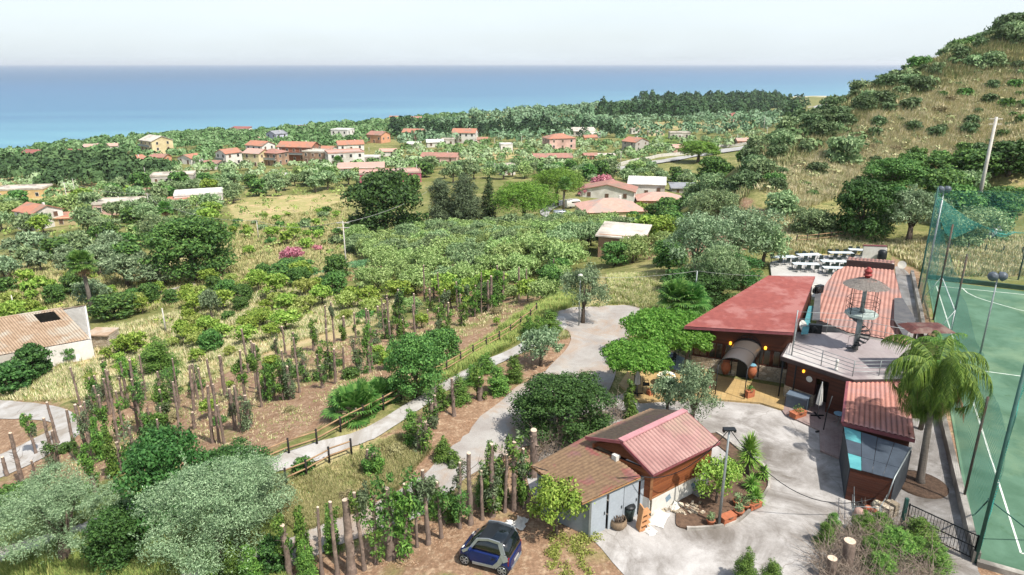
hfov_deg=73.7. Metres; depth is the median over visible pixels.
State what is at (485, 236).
olive tree
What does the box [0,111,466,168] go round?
coastal tree cover
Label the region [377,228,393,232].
olive tree
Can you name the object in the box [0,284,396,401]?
dry grass
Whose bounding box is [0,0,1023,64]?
sky
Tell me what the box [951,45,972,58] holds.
shrub
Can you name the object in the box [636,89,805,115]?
shore pine wood
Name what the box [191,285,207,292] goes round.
shrub
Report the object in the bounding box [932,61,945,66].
shrub
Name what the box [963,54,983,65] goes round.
shrub
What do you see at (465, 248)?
olive tree
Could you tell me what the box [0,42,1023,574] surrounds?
terrain
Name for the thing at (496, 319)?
citrus tree
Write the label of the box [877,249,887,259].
water tank
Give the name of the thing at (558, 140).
house
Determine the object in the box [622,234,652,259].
olive tree
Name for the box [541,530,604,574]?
leaf clippings
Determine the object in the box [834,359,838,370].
finial
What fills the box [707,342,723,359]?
window
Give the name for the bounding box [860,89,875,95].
shrub
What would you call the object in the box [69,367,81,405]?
pruned trunk
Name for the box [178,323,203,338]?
citrus tree
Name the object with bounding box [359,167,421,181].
house
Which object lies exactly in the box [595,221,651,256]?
house
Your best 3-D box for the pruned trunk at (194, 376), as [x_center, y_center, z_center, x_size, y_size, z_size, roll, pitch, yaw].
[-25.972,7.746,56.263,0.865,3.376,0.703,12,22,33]
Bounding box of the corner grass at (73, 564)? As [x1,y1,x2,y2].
[0,510,289,574]
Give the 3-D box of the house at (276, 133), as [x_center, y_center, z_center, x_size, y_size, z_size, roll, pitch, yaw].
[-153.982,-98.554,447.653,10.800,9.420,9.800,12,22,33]
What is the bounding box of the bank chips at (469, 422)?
[425,364,550,461]
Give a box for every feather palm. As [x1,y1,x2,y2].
[881,334,992,483]
[912,330,967,430]
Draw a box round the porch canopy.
[715,338,761,398]
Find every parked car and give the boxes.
[459,520,521,574]
[553,209,566,214]
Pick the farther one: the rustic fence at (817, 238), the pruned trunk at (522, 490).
the rustic fence at (817, 238)
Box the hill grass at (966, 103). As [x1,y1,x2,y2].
[754,59,1023,207]
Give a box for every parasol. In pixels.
[633,371,642,395]
[811,382,823,418]
[898,322,954,418]
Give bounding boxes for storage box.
[785,390,810,409]
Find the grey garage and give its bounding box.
[530,437,643,536]
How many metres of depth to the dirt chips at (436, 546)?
31.56 m
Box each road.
[0,316,566,561]
[0,400,80,476]
[540,199,566,216]
[617,146,744,169]
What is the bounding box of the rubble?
[662,500,704,514]
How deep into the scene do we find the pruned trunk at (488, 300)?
69.15 m
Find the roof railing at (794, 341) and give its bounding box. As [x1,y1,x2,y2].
[791,310,910,375]
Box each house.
[0,184,52,197]
[12,202,63,230]
[21,149,39,153]
[52,211,98,225]
[83,143,100,146]
[91,196,145,214]
[106,142,119,148]
[136,154,145,159]
[138,134,173,154]
[149,153,171,160]
[150,170,195,183]
[167,197,196,207]
[173,187,223,205]
[176,153,203,164]
[201,160,221,169]
[214,147,242,163]
[231,126,251,129]
[242,148,266,165]
[245,140,274,149]
[263,148,288,165]
[265,130,287,138]
[275,141,320,160]
[302,148,327,162]
[321,146,336,148]
[324,148,364,163]
[330,128,353,136]
[335,139,364,149]
[337,162,384,170]
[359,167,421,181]
[364,155,380,161]
[366,131,390,143]
[379,148,396,155]
[402,128,425,139]
[407,141,421,148]
[420,151,459,161]
[425,138,443,147]
[442,138,454,144]
[451,128,478,142]
[476,137,487,142]
[499,142,512,151]
[499,163,514,174]
[532,153,572,159]
[542,132,575,148]
[567,127,595,135]
[574,195,645,216]
[580,179,637,201]
[581,134,597,140]
[581,152,597,159]
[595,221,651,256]
[622,136,648,150]
[627,176,666,193]
[629,128,639,133]
[635,192,680,204]
[647,131,664,135]
[668,131,690,138]
[668,182,693,192]
[671,144,693,151]
[734,137,748,143]
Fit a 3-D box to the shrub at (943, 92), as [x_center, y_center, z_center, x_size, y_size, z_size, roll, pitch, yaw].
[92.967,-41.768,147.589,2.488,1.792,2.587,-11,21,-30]
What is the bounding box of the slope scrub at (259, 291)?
[18,278,385,337]
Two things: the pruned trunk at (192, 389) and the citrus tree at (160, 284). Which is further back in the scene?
the citrus tree at (160, 284)
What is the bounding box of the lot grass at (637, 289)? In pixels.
[557,271,673,339]
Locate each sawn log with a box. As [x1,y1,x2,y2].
[824,555,837,574]
[839,537,855,570]
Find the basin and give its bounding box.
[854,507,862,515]
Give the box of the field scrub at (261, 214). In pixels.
[1,172,419,262]
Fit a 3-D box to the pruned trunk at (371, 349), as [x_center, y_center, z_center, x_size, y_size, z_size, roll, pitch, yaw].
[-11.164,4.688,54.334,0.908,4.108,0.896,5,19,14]
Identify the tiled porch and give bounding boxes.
[841,381,914,465]
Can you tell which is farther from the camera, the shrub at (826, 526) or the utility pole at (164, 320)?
the utility pole at (164, 320)
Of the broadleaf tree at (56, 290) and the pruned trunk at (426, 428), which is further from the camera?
the broadleaf tree at (56, 290)
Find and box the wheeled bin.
[625,503,635,521]
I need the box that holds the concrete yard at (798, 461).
[527,394,980,574]
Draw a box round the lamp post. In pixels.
[578,274,582,325]
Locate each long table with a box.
[771,255,795,264]
[792,262,818,269]
[796,253,820,261]
[820,259,845,263]
[822,266,842,273]
[827,251,854,257]
[847,248,862,254]
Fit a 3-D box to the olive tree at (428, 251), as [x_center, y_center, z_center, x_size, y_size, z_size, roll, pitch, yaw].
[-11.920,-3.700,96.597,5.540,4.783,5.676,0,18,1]
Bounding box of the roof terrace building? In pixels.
[778,332,910,417]
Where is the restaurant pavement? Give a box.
[782,384,842,458]
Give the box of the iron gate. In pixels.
[900,497,979,557]
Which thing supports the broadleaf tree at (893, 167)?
on the terrain at (536, 532)
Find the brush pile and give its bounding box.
[792,499,970,574]
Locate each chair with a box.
[642,379,649,390]
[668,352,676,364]
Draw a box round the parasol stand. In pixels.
[815,396,832,432]
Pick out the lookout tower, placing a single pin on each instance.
(861, 313)
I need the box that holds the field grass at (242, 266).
[0,200,354,318]
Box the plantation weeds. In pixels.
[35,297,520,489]
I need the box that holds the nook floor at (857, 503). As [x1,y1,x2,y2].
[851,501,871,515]
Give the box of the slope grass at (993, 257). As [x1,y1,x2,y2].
[738,203,1023,276]
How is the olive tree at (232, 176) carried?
on the terrain at (536, 532)
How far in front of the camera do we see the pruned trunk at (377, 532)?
30.66 m
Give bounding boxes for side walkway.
[895,266,943,455]
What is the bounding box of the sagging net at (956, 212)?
[934,196,1022,237]
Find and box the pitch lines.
[936,286,1023,553]
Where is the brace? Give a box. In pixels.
[988,498,1023,526]
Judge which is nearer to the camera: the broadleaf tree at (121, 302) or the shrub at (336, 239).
the broadleaf tree at (121, 302)
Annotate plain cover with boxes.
[352,127,766,168]
[394,97,821,142]
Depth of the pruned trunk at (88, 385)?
61.96 m
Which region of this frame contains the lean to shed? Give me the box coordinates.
[839,427,911,505]
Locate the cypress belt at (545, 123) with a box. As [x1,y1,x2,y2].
[388,112,623,135]
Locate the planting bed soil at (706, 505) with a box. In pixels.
[676,432,767,528]
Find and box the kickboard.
[928,274,1023,289]
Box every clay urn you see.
[721,360,730,374]
[748,363,756,378]
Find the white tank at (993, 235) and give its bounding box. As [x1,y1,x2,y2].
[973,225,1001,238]
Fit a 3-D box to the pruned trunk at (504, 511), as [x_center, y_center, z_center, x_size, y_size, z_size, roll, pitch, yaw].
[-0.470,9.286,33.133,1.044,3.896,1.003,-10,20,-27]
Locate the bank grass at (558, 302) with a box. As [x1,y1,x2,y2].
[402,289,578,398]
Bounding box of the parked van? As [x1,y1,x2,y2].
[565,199,580,208]
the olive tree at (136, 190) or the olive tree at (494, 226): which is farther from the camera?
the olive tree at (136, 190)
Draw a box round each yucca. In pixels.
[731,430,765,473]
[740,474,761,491]
[747,486,765,503]
[755,463,771,481]
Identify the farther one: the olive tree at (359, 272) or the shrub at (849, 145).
the shrub at (849, 145)
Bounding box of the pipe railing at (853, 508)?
[851,487,886,521]
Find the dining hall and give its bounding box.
[684,276,814,383]
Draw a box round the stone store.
[86,327,118,348]
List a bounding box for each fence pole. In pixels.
[918,187,938,288]
[921,200,942,303]
[932,224,953,319]
[952,254,967,327]
[963,396,989,494]
[974,364,1023,563]
[1017,253,1023,279]
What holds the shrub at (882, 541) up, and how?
in the brush pile
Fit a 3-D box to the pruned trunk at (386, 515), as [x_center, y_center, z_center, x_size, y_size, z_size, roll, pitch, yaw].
[-5.711,10.271,30.616,1.210,5.018,1.239,-7,20,-21]
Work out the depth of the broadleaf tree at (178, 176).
244.82 m
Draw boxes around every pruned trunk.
[0,456,9,476]
[8,432,23,481]
[19,412,37,453]
[27,459,40,478]
[38,417,64,469]
[46,402,59,443]
[51,430,59,462]
[65,409,79,460]
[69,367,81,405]
[70,404,89,452]
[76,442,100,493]
[77,406,93,457]
[82,366,95,399]
[82,391,97,421]
[83,401,92,440]
[89,375,104,396]
[91,385,103,409]
[92,394,110,436]
[99,378,111,414]
[100,357,113,391]
[101,369,120,442]
[101,374,114,402]
[102,364,113,399]
[110,390,126,434]
[114,373,130,410]
[115,441,123,472]
[116,356,131,399]
[118,421,139,461]
[127,359,138,384]
[128,359,136,407]
[128,369,146,427]
[129,391,139,431]
[135,355,146,392]
[138,375,150,400]
[139,400,152,426]
[148,407,168,425]
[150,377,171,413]
[151,366,168,396]
[164,368,178,397]
[164,375,181,431]
[168,367,183,402]
[170,358,181,409]
[184,365,195,410]
[188,408,200,429]
[191,363,200,400]
[197,367,204,400]
[206,359,215,396]
[206,385,214,443]
[212,384,220,443]
[212,399,226,444]
[217,355,226,395]
[225,387,239,429]
[230,350,247,400]
[233,385,242,432]
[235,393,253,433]
[241,329,249,372]
[245,352,263,407]
[247,341,256,388]
[248,341,260,359]
[252,343,258,393]
[256,370,274,400]
[262,363,276,400]
[269,513,294,574]
[270,332,279,354]
[272,356,288,400]
[276,350,292,387]
[280,326,286,353]
[280,360,296,399]
[290,332,302,357]
[292,337,300,392]
[293,352,311,382]
[306,318,318,351]
[313,346,324,370]
[313,359,326,388]
[314,506,324,574]
[319,328,337,378]
[324,501,339,574]
[326,348,338,383]
[328,302,335,343]
[338,316,346,340]
[341,346,345,373]
[342,497,356,574]
[348,480,369,571]
[349,337,364,373]
[351,312,359,337]
[358,492,385,565]
[359,442,374,470]
[360,307,368,333]
[360,320,375,373]
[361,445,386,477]
[369,323,374,368]
[370,470,396,561]
[372,318,383,343]
[376,298,385,332]
[377,303,387,326]
[380,321,387,339]
[383,296,393,341]
[384,321,394,338]
[386,321,395,348]
[390,299,398,322]
[390,478,415,561]
[393,318,404,339]
[394,286,407,321]
[398,315,408,338]
[400,463,425,547]
[410,408,430,454]
[411,293,423,325]
[412,305,416,333]
[414,415,433,448]
[414,469,437,545]
[421,386,440,428]
[423,265,425,300]
[425,288,434,308]
[427,481,451,538]
[431,382,441,424]
[432,302,444,328]
[435,272,443,302]
[439,289,450,319]
[443,302,453,329]
[446,376,461,416]
[448,458,472,529]
[452,278,463,310]
[457,294,468,326]
[458,452,480,525]
[461,284,470,306]
[468,275,482,316]
[469,362,487,400]
[476,439,504,517]
[477,272,482,313]
[479,470,484,520]
[482,280,492,311]
[489,275,497,308]
[493,265,503,303]
[494,447,514,513]
[499,272,506,301]
[500,429,528,511]
[516,448,532,508]
[517,267,520,298]
[526,422,541,477]
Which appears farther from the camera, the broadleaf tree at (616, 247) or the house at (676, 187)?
the house at (676, 187)
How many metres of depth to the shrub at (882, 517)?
31.92 m
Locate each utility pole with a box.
[161,308,166,331]
[337,221,349,274]
[717,427,736,523]
[978,117,1002,193]
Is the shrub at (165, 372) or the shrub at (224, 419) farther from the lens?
the shrub at (165, 372)
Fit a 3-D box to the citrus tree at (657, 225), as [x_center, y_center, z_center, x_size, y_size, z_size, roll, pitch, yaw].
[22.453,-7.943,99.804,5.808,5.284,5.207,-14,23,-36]
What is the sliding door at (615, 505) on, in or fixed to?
in the grey garage
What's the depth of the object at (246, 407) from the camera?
44.99 m
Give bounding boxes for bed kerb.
[687,431,769,530]
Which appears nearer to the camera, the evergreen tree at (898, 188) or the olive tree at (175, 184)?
the evergreen tree at (898, 188)
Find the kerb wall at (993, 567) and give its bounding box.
[976,559,1023,574]
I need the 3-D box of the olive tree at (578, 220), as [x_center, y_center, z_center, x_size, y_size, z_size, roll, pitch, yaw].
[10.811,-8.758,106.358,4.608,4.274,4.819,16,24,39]
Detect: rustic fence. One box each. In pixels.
[264,303,536,456]
[283,438,352,484]
[796,230,872,241]
[949,242,1023,253]
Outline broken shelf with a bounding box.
[636,503,650,531]
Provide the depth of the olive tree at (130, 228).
157.69 m
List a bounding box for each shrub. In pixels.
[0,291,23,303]
[57,441,72,453]
[83,371,97,379]
[124,418,135,425]
[132,292,147,304]
[159,366,180,380]
[163,410,184,422]
[165,336,180,345]
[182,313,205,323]
[184,329,201,344]
[187,379,205,392]
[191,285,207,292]
[212,415,227,425]
[218,394,228,400]
[221,310,234,318]
[221,345,237,355]
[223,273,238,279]
[257,224,268,229]
[263,236,276,243]
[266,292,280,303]
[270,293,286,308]
[275,221,284,226]
[278,246,304,258]
[281,365,301,378]
[282,405,296,413]
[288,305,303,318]
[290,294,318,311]
[290,455,315,475]
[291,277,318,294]
[298,220,310,227]
[309,225,324,233]
[312,245,321,249]
[312,371,326,381]
[316,211,329,217]
[321,206,331,211]
[328,235,343,244]
[331,227,342,233]
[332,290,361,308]
[336,358,342,366]
[338,487,356,499]
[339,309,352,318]
[341,366,359,379]
[344,246,358,252]
[355,308,374,318]
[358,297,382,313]
[370,350,383,363]
[386,442,406,457]
[489,307,503,314]
[590,173,613,182]
[648,166,663,175]
[676,170,694,181]
[685,182,709,197]
[717,177,742,193]
[726,170,764,192]
[735,150,741,161]
[738,147,762,162]
[738,153,766,170]
[743,135,768,147]
[744,157,780,173]
[749,140,767,148]
[762,170,786,183]
[764,189,800,215]
[765,130,782,139]
[765,144,788,158]
[767,129,796,145]
[768,177,788,189]
[775,115,802,129]
[776,167,788,173]
[785,108,809,117]
[787,205,840,236]
[790,162,808,169]
[796,112,826,127]
[797,142,818,153]
[805,161,833,173]
[807,120,837,136]
[807,189,818,194]
[811,108,830,114]
[819,94,846,109]
[820,113,838,121]
[823,132,869,165]
[828,105,850,112]
[831,121,843,132]
[833,112,857,125]
[847,78,872,92]
[847,89,861,96]
[851,93,878,110]
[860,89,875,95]
[866,126,883,137]
[867,155,881,161]
[871,90,898,103]
[871,115,887,126]
[873,73,898,87]
[880,101,897,111]
[888,145,902,151]
[892,85,910,94]
[897,73,919,86]
[897,99,916,109]
[901,120,923,131]
[903,97,922,106]
[906,55,932,67]
[906,74,935,92]
[906,146,927,154]
[916,64,931,71]
[925,66,942,74]
[926,124,946,137]
[930,149,949,154]
[931,209,992,248]
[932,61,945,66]
[932,105,948,112]
[935,48,944,57]
[937,90,947,94]
[942,42,965,54]
[942,95,957,101]
[944,38,971,45]
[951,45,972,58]
[955,87,974,95]
[955,141,974,149]
[955,168,991,190]
[957,121,980,133]
[961,203,1015,240]
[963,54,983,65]
[963,114,982,123]
[966,36,981,43]
[970,142,988,148]
[971,36,989,46]
[973,108,982,112]
[975,32,989,37]
[980,93,999,103]
[981,51,1006,66]
[983,79,1000,88]
[989,24,1018,39]
[991,18,1005,29]
[992,12,1015,26]
[995,129,1010,135]
[997,12,1023,25]
[997,97,1017,106]
[1003,20,1023,25]
[1006,79,1023,87]
[1007,30,1023,44]
[1010,60,1023,68]
[1013,24,1023,31]
[1014,114,1023,122]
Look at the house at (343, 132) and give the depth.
449.79 m
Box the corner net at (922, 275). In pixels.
[919,189,941,317]
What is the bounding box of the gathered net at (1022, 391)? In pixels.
[981,387,1023,546]
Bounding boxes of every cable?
[168,206,255,220]
[533,466,638,477]
[587,271,693,277]
[641,431,727,477]
[731,431,874,503]
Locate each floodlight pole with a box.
[939,186,951,199]
[979,271,1007,352]
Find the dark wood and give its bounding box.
[0,146,173,184]
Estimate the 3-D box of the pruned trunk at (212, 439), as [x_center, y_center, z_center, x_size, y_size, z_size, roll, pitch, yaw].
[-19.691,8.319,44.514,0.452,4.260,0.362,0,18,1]
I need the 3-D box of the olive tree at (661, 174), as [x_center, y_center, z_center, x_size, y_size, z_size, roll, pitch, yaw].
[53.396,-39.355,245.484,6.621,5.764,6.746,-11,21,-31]
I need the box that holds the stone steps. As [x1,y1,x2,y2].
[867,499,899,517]
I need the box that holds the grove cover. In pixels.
[0,152,421,196]
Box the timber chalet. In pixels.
[585,408,720,515]
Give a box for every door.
[591,495,606,534]
[607,488,623,528]
[623,481,638,515]
[639,479,643,503]
[736,360,754,377]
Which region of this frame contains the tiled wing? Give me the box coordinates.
[801,257,915,346]
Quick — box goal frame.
[928,278,955,328]
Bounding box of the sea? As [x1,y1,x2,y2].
[0,65,902,148]
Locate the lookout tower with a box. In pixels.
[810,267,906,350]
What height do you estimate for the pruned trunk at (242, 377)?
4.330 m
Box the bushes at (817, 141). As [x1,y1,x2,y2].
[734,50,1012,201]
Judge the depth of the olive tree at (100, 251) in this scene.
117.51 m
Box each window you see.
[692,347,707,356]
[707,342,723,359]
[723,344,737,361]
[754,349,771,366]
[770,350,786,368]
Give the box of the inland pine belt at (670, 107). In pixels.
[594,93,810,117]
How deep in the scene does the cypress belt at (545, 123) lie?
458.90 m
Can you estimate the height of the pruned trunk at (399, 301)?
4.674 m
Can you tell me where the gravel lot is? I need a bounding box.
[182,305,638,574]
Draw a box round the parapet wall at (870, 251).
[862,245,886,258]
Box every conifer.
[87,416,105,461]
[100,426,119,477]
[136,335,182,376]
[199,544,223,574]
[220,536,241,574]
[236,541,265,574]
[291,504,312,558]
[293,539,318,574]
[322,510,342,554]
[392,496,410,533]
[401,408,418,446]
[428,480,444,520]
[430,434,452,465]
[432,383,449,410]
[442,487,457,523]
[447,373,472,407]
[448,449,460,468]
[463,362,483,386]
[473,459,489,508]
[477,352,495,375]
[485,364,511,398]
[488,454,510,503]
[504,353,524,384]
[520,315,533,335]
[529,315,544,332]
[541,308,563,334]
[622,379,638,418]
[732,546,758,574]
[760,557,783,574]
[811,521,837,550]
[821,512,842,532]
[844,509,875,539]
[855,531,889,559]
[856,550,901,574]
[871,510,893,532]
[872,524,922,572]
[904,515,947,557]
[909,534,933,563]
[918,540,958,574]
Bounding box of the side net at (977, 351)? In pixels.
[928,224,1008,549]
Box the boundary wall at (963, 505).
[910,270,980,562]
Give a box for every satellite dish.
[799,320,806,330]
[898,261,906,268]
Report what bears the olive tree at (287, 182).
on the terrain at (536, 532)
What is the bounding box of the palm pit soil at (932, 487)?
[901,470,948,498]
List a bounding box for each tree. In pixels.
[0,194,6,202]
[0,200,16,211]
[0,200,22,216]
[0,211,13,229]
[0,237,20,254]
[0,254,23,276]
[0,277,17,291]
[0,299,25,314]
[0,303,25,316]
[0,359,40,393]
[0,456,137,564]
[0,478,27,513]
[3,197,22,214]
[6,189,28,203]
[8,211,31,231]
[8,230,46,250]
[10,246,36,267]
[10,342,56,378]
[12,216,32,231]
[12,268,34,282]
[18,279,39,292]
[20,298,41,311]
[24,214,50,233]
[24,248,52,270]
[24,289,38,298]
[26,212,53,232]
[26,306,47,312]
[32,200,44,203]
[32,274,48,282]
[33,231,51,245]
[38,278,56,286]
[39,236,70,259]
[41,283,68,302]
[45,196,57,203]
[51,250,71,271]
[52,202,71,211]
[52,244,77,255]
[53,192,79,209]
[58,272,82,292]
[59,229,87,241]
[60,348,75,361]
[68,205,102,229]
[68,235,94,249]
[70,187,91,194]
[70,278,112,304]
[71,203,91,209]
[72,270,98,279]
[76,191,102,208]
[77,242,115,275]
[77,500,149,574]
[86,225,99,239]
[87,216,104,225]
[87,291,139,320]
[94,229,115,242]
[95,231,128,244]
[96,221,120,238]
[96,253,145,286]
[98,217,122,228]
[98,347,112,358]
[99,183,124,197]
[100,201,115,215]
[101,241,118,255]
[102,182,124,196]
[106,200,126,220]
[106,284,117,293]
[107,176,129,187]
[109,332,140,354]
[109,422,214,537]
[110,241,142,263]
[110,351,123,360]
[110,358,138,374]
[116,232,139,243]
[119,199,142,221]
[119,206,143,223]
[123,185,145,196]
[123,262,175,282]
[124,288,137,292]
[125,224,138,239]
[127,171,152,187]
[128,439,300,574]
[129,250,150,259]
[130,202,161,219]
[130,330,147,345]
[133,213,171,236]
[133,225,147,240]
[133,297,150,313]
[135,213,240,283]
[136,282,160,302]
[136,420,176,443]
[137,196,147,202]
[140,341,157,353]
[143,195,171,212]
[144,186,167,197]
[154,281,166,292]
[161,185,175,197]
[161,288,180,303]
[164,180,180,190]
[167,170,189,189]
[168,202,180,214]
[171,198,190,209]
[171,319,188,339]
[176,288,194,305]
[177,208,190,217]
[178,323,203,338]
[179,179,198,188]
[179,283,193,289]
[179,308,196,317]
[181,293,201,311]
[186,193,200,206]
[186,206,206,217]
[187,348,205,361]
[189,178,201,188]
[195,172,213,186]
[195,207,221,221]
[195,315,216,330]
[196,192,226,206]
[196,328,224,351]
[197,268,219,283]
[197,288,221,316]
[197,289,214,308]
[197,436,278,474]
[198,398,217,413]
[199,178,220,187]
[200,201,223,211]
[203,275,220,290]
[208,318,220,327]
[212,323,233,338]
[213,279,236,290]
[215,288,235,308]
[217,179,233,189]
[220,171,242,183]
[221,166,239,174]
[223,182,244,200]
[223,189,241,203]
[226,380,233,386]
[228,226,237,231]
[232,282,252,301]
[232,296,249,309]
[233,323,258,341]
[235,314,245,325]
[237,461,297,524]
[240,316,258,326]
[241,306,273,324]
[242,226,254,234]
[242,245,255,253]
[243,173,257,187]
[244,270,265,289]
[246,268,267,284]
[247,178,268,195]
[255,262,272,273]
[255,533,293,574]
[256,374,277,392]
[258,299,272,307]
[260,273,289,293]
[260,322,280,337]
[261,178,286,195]
[261,355,281,366]
[262,173,277,187]
[263,226,280,236]
[265,309,301,329]
[267,256,321,275]
[270,172,283,178]
[271,292,300,309]
[272,214,280,219]
[278,178,291,190]
[279,230,293,242]
[285,222,299,226]
[286,226,302,238]
[286,266,311,283]
[288,174,300,185]
[288,260,313,272]
[291,165,307,174]
[296,169,315,184]
[298,237,314,248]
[302,230,310,235]
[304,175,324,191]
[308,283,335,303]
[311,218,319,224]
[311,277,322,284]
[312,229,323,237]
[316,170,339,189]
[318,166,335,172]
[320,270,347,295]
[322,253,348,275]
[332,210,340,216]
[339,168,429,232]
[339,169,361,184]
[340,286,359,303]
[342,224,367,240]
[343,233,371,254]
[349,167,358,177]
[352,265,383,284]
[353,229,374,236]
[353,285,382,301]
[355,236,378,249]
[356,242,398,267]
[358,264,393,289]
[360,238,378,250]
[367,232,384,238]
[368,250,406,268]
[369,239,390,246]
[370,225,386,231]
[371,240,388,247]
[372,345,384,351]
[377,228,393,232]
[377,234,405,240]
[378,349,392,366]
[380,279,414,295]
[383,230,397,235]
[383,237,411,250]
[383,332,446,398]
[384,258,408,278]
[391,222,420,235]
[395,246,413,263]
[395,263,427,279]
[397,264,432,293]
[400,231,417,237]
[403,296,422,311]
[404,174,421,190]
[405,251,417,264]
[406,236,423,249]
[407,245,444,273]
[408,230,427,238]
[409,239,421,249]
[415,160,434,176]
[415,220,429,228]
[415,312,429,328]
[416,254,455,275]
[419,155,438,166]
[419,233,447,252]
[421,229,452,238]
[422,327,461,361]
[424,217,444,221]
[424,219,443,230]
[426,177,457,219]
[428,235,461,257]
[431,221,452,229]
[431,264,452,277]
[431,271,457,291]
[437,281,466,308]
[438,168,445,178]
[444,164,463,181]
[444,172,485,221]
[444,217,461,223]
[444,242,464,261]
[444,259,486,279]
[447,220,458,226]
[447,225,464,234]
[449,160,460,164]
[449,248,486,265]
[453,233,473,238]
[454,227,473,234]
[454,241,491,260]
[454,277,476,293]
[455,222,470,227]
[459,219,473,223]
[460,159,476,175]
[462,296,471,309]
[464,229,480,237]
[465,236,475,241]
[467,164,481,178]
[471,221,492,229]
[473,280,503,308]
[474,253,512,271]
[474,268,508,284]
[475,235,480,242]
[479,219,494,223]
[479,229,502,243]
[480,175,498,218]
[480,225,498,231]
[480,235,511,254]
[482,167,496,175]
[482,224,506,232]
[483,216,499,220]
[485,163,495,168]
[488,179,563,216]
[488,240,527,270]
[490,226,516,241]
[492,162,512,179]
[493,220,506,225]
[493,317,500,324]
[494,216,503,223]
[499,213,518,221]
[502,218,523,227]
[504,266,531,286]
[504,284,521,298]
[506,252,541,272]
[506,369,620,447]
[507,164,518,176]
[508,158,519,166]
[508,225,524,229]
[510,228,538,254]
[511,232,549,256]
[513,277,537,300]
[516,325,564,366]
[517,164,533,177]
[518,213,537,220]
[519,160,533,165]
[521,227,539,234]
[526,276,562,298]
[526,473,594,535]
[527,157,540,163]
[528,161,537,172]
[528,220,551,232]
[530,165,586,205]
[530,236,566,267]
[536,163,545,173]
[536,263,563,284]
[540,216,563,221]
[541,159,552,164]
[541,163,560,170]
[542,220,561,233]
[542,239,592,266]
[543,211,567,220]
[546,229,576,241]
[548,257,572,270]
[550,217,573,222]
[552,162,564,166]
[554,221,584,238]
[555,264,571,279]
[557,261,611,322]
[563,159,577,169]
[564,237,589,260]
[567,169,582,178]
[568,217,595,240]
[569,208,592,219]
[571,165,581,173]
[571,215,588,220]
[572,220,604,250]
[573,158,583,164]
[578,163,598,180]
[584,159,593,163]
[587,174,597,180]
[589,214,607,219]
[593,160,611,175]
[595,155,611,164]
[599,241,629,266]
[599,337,675,392]
[600,211,621,217]
[603,158,620,167]
[609,167,621,178]
[609,216,632,222]
[616,167,635,182]
[618,306,701,349]
[619,236,650,262]
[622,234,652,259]
[624,164,639,178]
[625,211,638,216]
[626,214,639,217]
[628,159,645,167]
[631,214,661,245]
[633,167,649,175]
[633,213,654,236]
[636,202,647,211]
[638,157,651,167]
[638,170,653,175]
[643,203,657,215]
[645,161,657,167]
[646,214,678,233]
[648,231,673,246]
[649,369,687,409]
[650,239,662,261]
[651,239,687,270]
[654,170,670,178]
[655,206,680,215]
[656,197,677,214]
[658,198,678,207]
[659,208,686,216]
[659,211,688,241]
[659,267,697,287]
[661,210,738,269]
[662,327,715,367]
[665,205,680,211]
[665,358,724,424]
[668,166,682,179]
[671,172,680,181]
[676,139,720,161]
[678,196,689,207]
[680,192,709,212]
[686,272,739,307]
[688,187,746,218]
[690,242,750,297]
[692,454,745,503]
[694,156,730,182]
[695,172,725,191]
[701,253,764,288]
[710,204,788,254]
[724,162,734,172]
[743,221,792,266]
[826,175,902,242]
[860,155,933,188]
[876,183,955,241]
[878,186,913,216]
[898,151,931,177]
[916,171,969,207]
[920,151,969,171]
[925,166,974,188]
[931,182,987,216]
[946,148,1007,177]
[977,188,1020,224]
[982,138,1023,176]
[983,185,1023,214]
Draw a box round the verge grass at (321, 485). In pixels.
[276,431,434,529]
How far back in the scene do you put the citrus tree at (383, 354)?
53.62 m
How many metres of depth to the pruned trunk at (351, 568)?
30.41 m
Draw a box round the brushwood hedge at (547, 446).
[527,387,630,460]
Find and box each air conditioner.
[808,323,822,333]
[811,284,816,293]
[814,284,823,293]
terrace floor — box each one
[619,351,784,410]
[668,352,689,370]
[770,254,861,299]
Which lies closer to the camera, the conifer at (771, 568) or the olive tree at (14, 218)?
the conifer at (771, 568)
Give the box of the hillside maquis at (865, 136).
[846,69,1023,153]
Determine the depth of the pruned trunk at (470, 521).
32.15 m
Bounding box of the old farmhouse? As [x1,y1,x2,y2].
[0,305,94,368]
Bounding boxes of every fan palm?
[62,248,98,316]
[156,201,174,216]
[319,375,386,429]
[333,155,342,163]
[368,376,402,409]
[557,176,572,209]
[655,276,699,312]
[668,279,713,316]
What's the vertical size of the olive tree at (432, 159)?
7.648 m
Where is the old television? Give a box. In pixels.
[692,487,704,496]
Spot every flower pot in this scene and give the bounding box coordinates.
[646,389,657,395]
[706,511,715,524]
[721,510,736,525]
[732,492,741,505]
[733,502,744,516]
[739,496,750,510]
[745,385,754,398]
[749,493,762,510]
[789,405,807,418]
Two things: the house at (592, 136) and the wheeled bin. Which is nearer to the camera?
the wheeled bin
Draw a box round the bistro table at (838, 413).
[833,411,841,424]
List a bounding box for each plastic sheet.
[505,519,514,524]
[512,515,528,529]
[641,524,657,535]
[649,509,669,527]
[669,500,679,509]
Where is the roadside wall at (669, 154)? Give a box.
[617,142,746,165]
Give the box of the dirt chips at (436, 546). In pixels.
[316,513,597,574]
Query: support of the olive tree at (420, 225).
on the terrain at (536, 532)
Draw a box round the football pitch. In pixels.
[927,280,1023,570]

